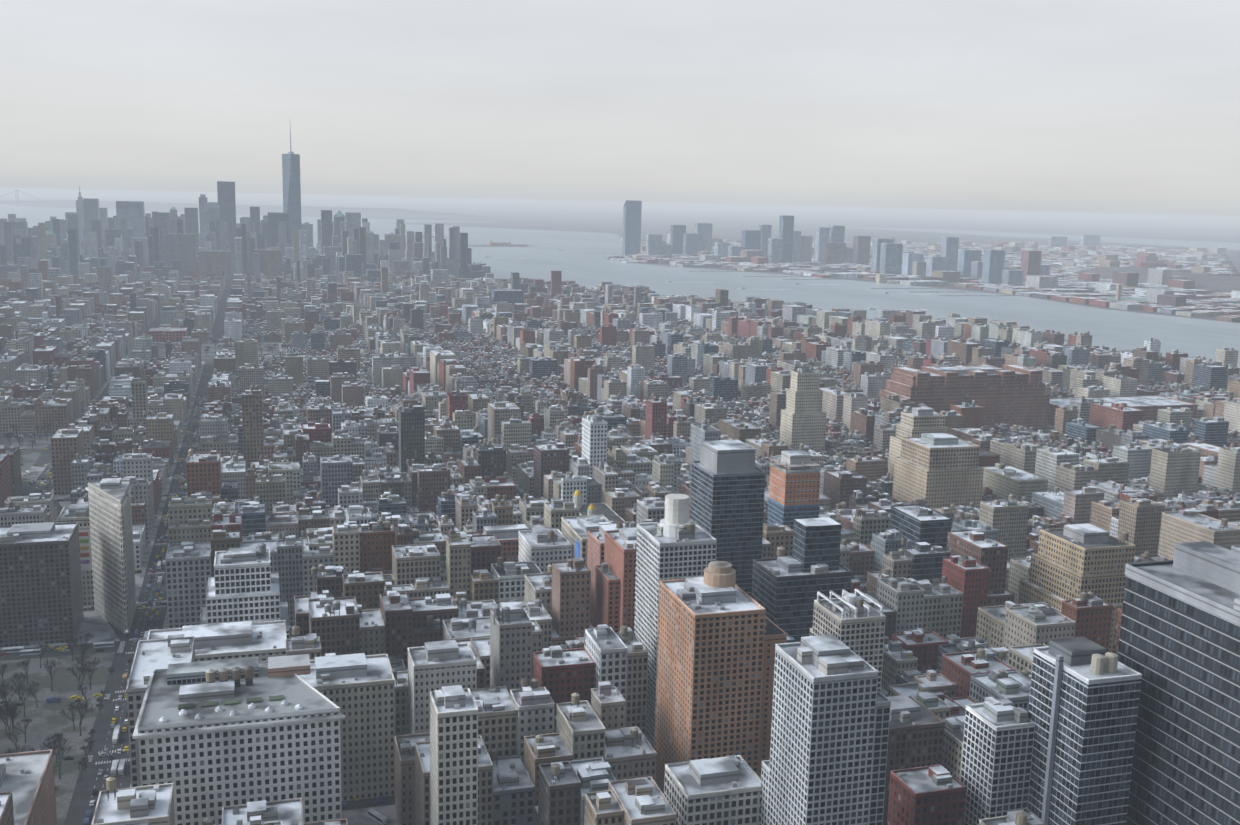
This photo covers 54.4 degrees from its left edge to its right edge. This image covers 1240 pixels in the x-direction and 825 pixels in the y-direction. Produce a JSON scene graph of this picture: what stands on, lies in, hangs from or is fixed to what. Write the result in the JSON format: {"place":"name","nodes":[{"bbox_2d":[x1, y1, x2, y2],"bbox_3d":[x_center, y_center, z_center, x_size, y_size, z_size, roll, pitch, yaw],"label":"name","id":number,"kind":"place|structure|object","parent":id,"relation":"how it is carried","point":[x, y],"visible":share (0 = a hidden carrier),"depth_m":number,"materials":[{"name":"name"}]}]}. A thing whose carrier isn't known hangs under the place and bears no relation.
{"place":"outdoors","nodes":[
{"label":"outdoors","id":0,"kind":"place"},
{"bbox_2d":[0,436,50,471],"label":"ground","id":1,"kind":"structure","parent":0,"point":[31,456],"depth_m":1350.71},
{"bbox_2d":[0,652,114,824],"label":"park ground","id":2,"kind":"structure","parent":0,"point":[48,719],"depth_m":674.59,"materials":[{"name":"white snow"}]},
{"bbox_2d":[0,336,277,792],"bbox_3d":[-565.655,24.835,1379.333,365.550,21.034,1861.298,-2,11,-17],"label":"park trees","id":3,"kind":"object","parent":2,"relation":"on","point":[13,714],"visible":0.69,"depth_m":668.00,"materials":[{"name":"brown plant"}]},
{"bbox_2d":[0,189,353,198],"bbox_3d":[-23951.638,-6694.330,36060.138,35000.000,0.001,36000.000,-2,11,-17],"label":"hills","id":4,"kind":"structure","parent":0,"point":[54,194],"depth_m":39215.65,"materials":[{"name":"grey"}]},
{"bbox_2d":[131,343,278,360],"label":"washington square lawn","id":5,"kind":"structure","parent":0,"point":[209,355],"depth_m":2191.44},
{"bbox_2d":[0,200,476,215],"bbox_3d":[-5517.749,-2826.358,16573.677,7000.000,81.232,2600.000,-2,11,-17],"label":"staten island hills","id":6,"kind":"structure","parent":0,"point":[112,204],"depth_m":16203.74,"materials":[{"name":"grey"}]},
{"bbox_2d":[468,245,534,246],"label":"ellis island ground","id":7,"kind":"structure","parent":0,"point":[492,246],"depth_m":6905.36,"materials":[{"name":"grey"}]},
{"bbox_2d":[0,187,1239,322],"bbox_3d":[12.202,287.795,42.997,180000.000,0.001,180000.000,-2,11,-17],"label":"ground","id":8,"kind":"structure","parent":0,"point":[731,222],"depth_m":21301.24,"materials":[{"name":"grey"}]},
{"bbox_2d":[0,267,1053,824],"bbox_3d":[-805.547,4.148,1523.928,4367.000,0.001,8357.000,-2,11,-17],"label":"manhattan streets","id":9,"kind":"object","parent":8,"relation":"on","point":[86,783],"depth_m":770.13,"materials":[{"name":"grey asphalt"}]},
{"bbox_2d":[0,396,522,824],"bbox_3d":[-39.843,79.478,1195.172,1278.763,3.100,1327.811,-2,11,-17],"label":"traffic","id":10,"kind":"object","parent":9,"relation":"on","point":[372,812],"visible":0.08,"depth_m":757.56,"materials":[{"name":"metal"}]},
{"bbox_2d":[36,414,512,787],"bbox_3d":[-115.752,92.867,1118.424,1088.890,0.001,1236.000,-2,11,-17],"label":"road markings","id":11,"kind":"object","parent":9,"relation":"on","point":[136,629],"visible":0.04,"depth_m":780.43,"materials":[{"name":"grey paint"}]},
{"bbox_2d":[0,334,1053,824],"bbox_3d":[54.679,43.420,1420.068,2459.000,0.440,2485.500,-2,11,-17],"label":"pavements","id":12,"kind":"structure","parent":8,"relation":"on","point":[96,624],"depth_m":829.64,"materials":[{"name":"concrete"}]},
{"bbox_2d":[0,190,1129,350],"bbox_3d":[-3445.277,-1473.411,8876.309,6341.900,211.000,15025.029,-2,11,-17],"label":"land","id":13,"kind":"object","parent":8,"relation":"on","point":[880,278],"visible":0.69,"depth_m":4500.05,"materials":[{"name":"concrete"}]},
{"bbox_2d":[0,127,1193,341],"bbox_3d":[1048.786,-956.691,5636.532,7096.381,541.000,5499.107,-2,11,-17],"label":"distant skyscrapers","id":14,"kind":"structure","parent":8,"relation":"on","point":[790,245],"depth_m":4497.92,"materials":[{"name":"glass"}]},
{"bbox_2d":[0,211,1239,824],"bbox_3d":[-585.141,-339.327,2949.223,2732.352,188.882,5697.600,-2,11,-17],"label":"city buildings","id":15,"kind":"structure","parent":8,"relation":"on","point":[366,443],"depth_m":1197.96,"materials":[{"name":"concrete"}]},
{"bbox_2d":[0,364,1239,824],"bbox_3d":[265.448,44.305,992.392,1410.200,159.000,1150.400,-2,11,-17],"label":"high-rise buildings","id":16,"kind":"structure","parent":8,"relation":"on","point":[752,718],"depth_m":547.23,"materials":[{"name":"concrete"}]},
{"bbox_2d":[604,233,1239,321],"bbox_3d":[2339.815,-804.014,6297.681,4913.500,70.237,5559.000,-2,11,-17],"label":"land","id":17,"kind":"structure","parent":8,"relation":"on","point":[1162,290],"depth_m":5077.94,"materials":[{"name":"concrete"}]},
{"bbox_2d":[0,205,1239,367],"bbox_3d":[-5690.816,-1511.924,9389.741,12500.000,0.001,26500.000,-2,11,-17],"label":"harbour water","id":18,"kind":"structure","parent":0,"point":[580,260],"depth_m":4076.80,"materials":[{"name":"grey liquid"}]},
{"bbox_2d":[0,0,1239,215],"label":"sky","id":19,"kind":"structure","parent":0,"point":[1092,106],"materials":[{"name":"grey"}]},
{"bbox_2d":[845,227,1239,249],"bbox_3d":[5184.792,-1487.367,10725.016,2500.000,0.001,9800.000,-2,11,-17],"label":"newark bay water","id":20,"kind":"structure","parent":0,"point":[1202,244],"depth_m":12131.42,"materials":[{"name":"grey liquid"}]},
{"bbox_2d":[1074,266,1239,293],"bbox_3d":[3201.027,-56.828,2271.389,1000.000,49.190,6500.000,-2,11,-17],"label":"palisades ridge","id":21,"kind":"structure","parent":0,"point":[1222,284],"depth_m":4722.05,"materials":[{"name":"grey"}]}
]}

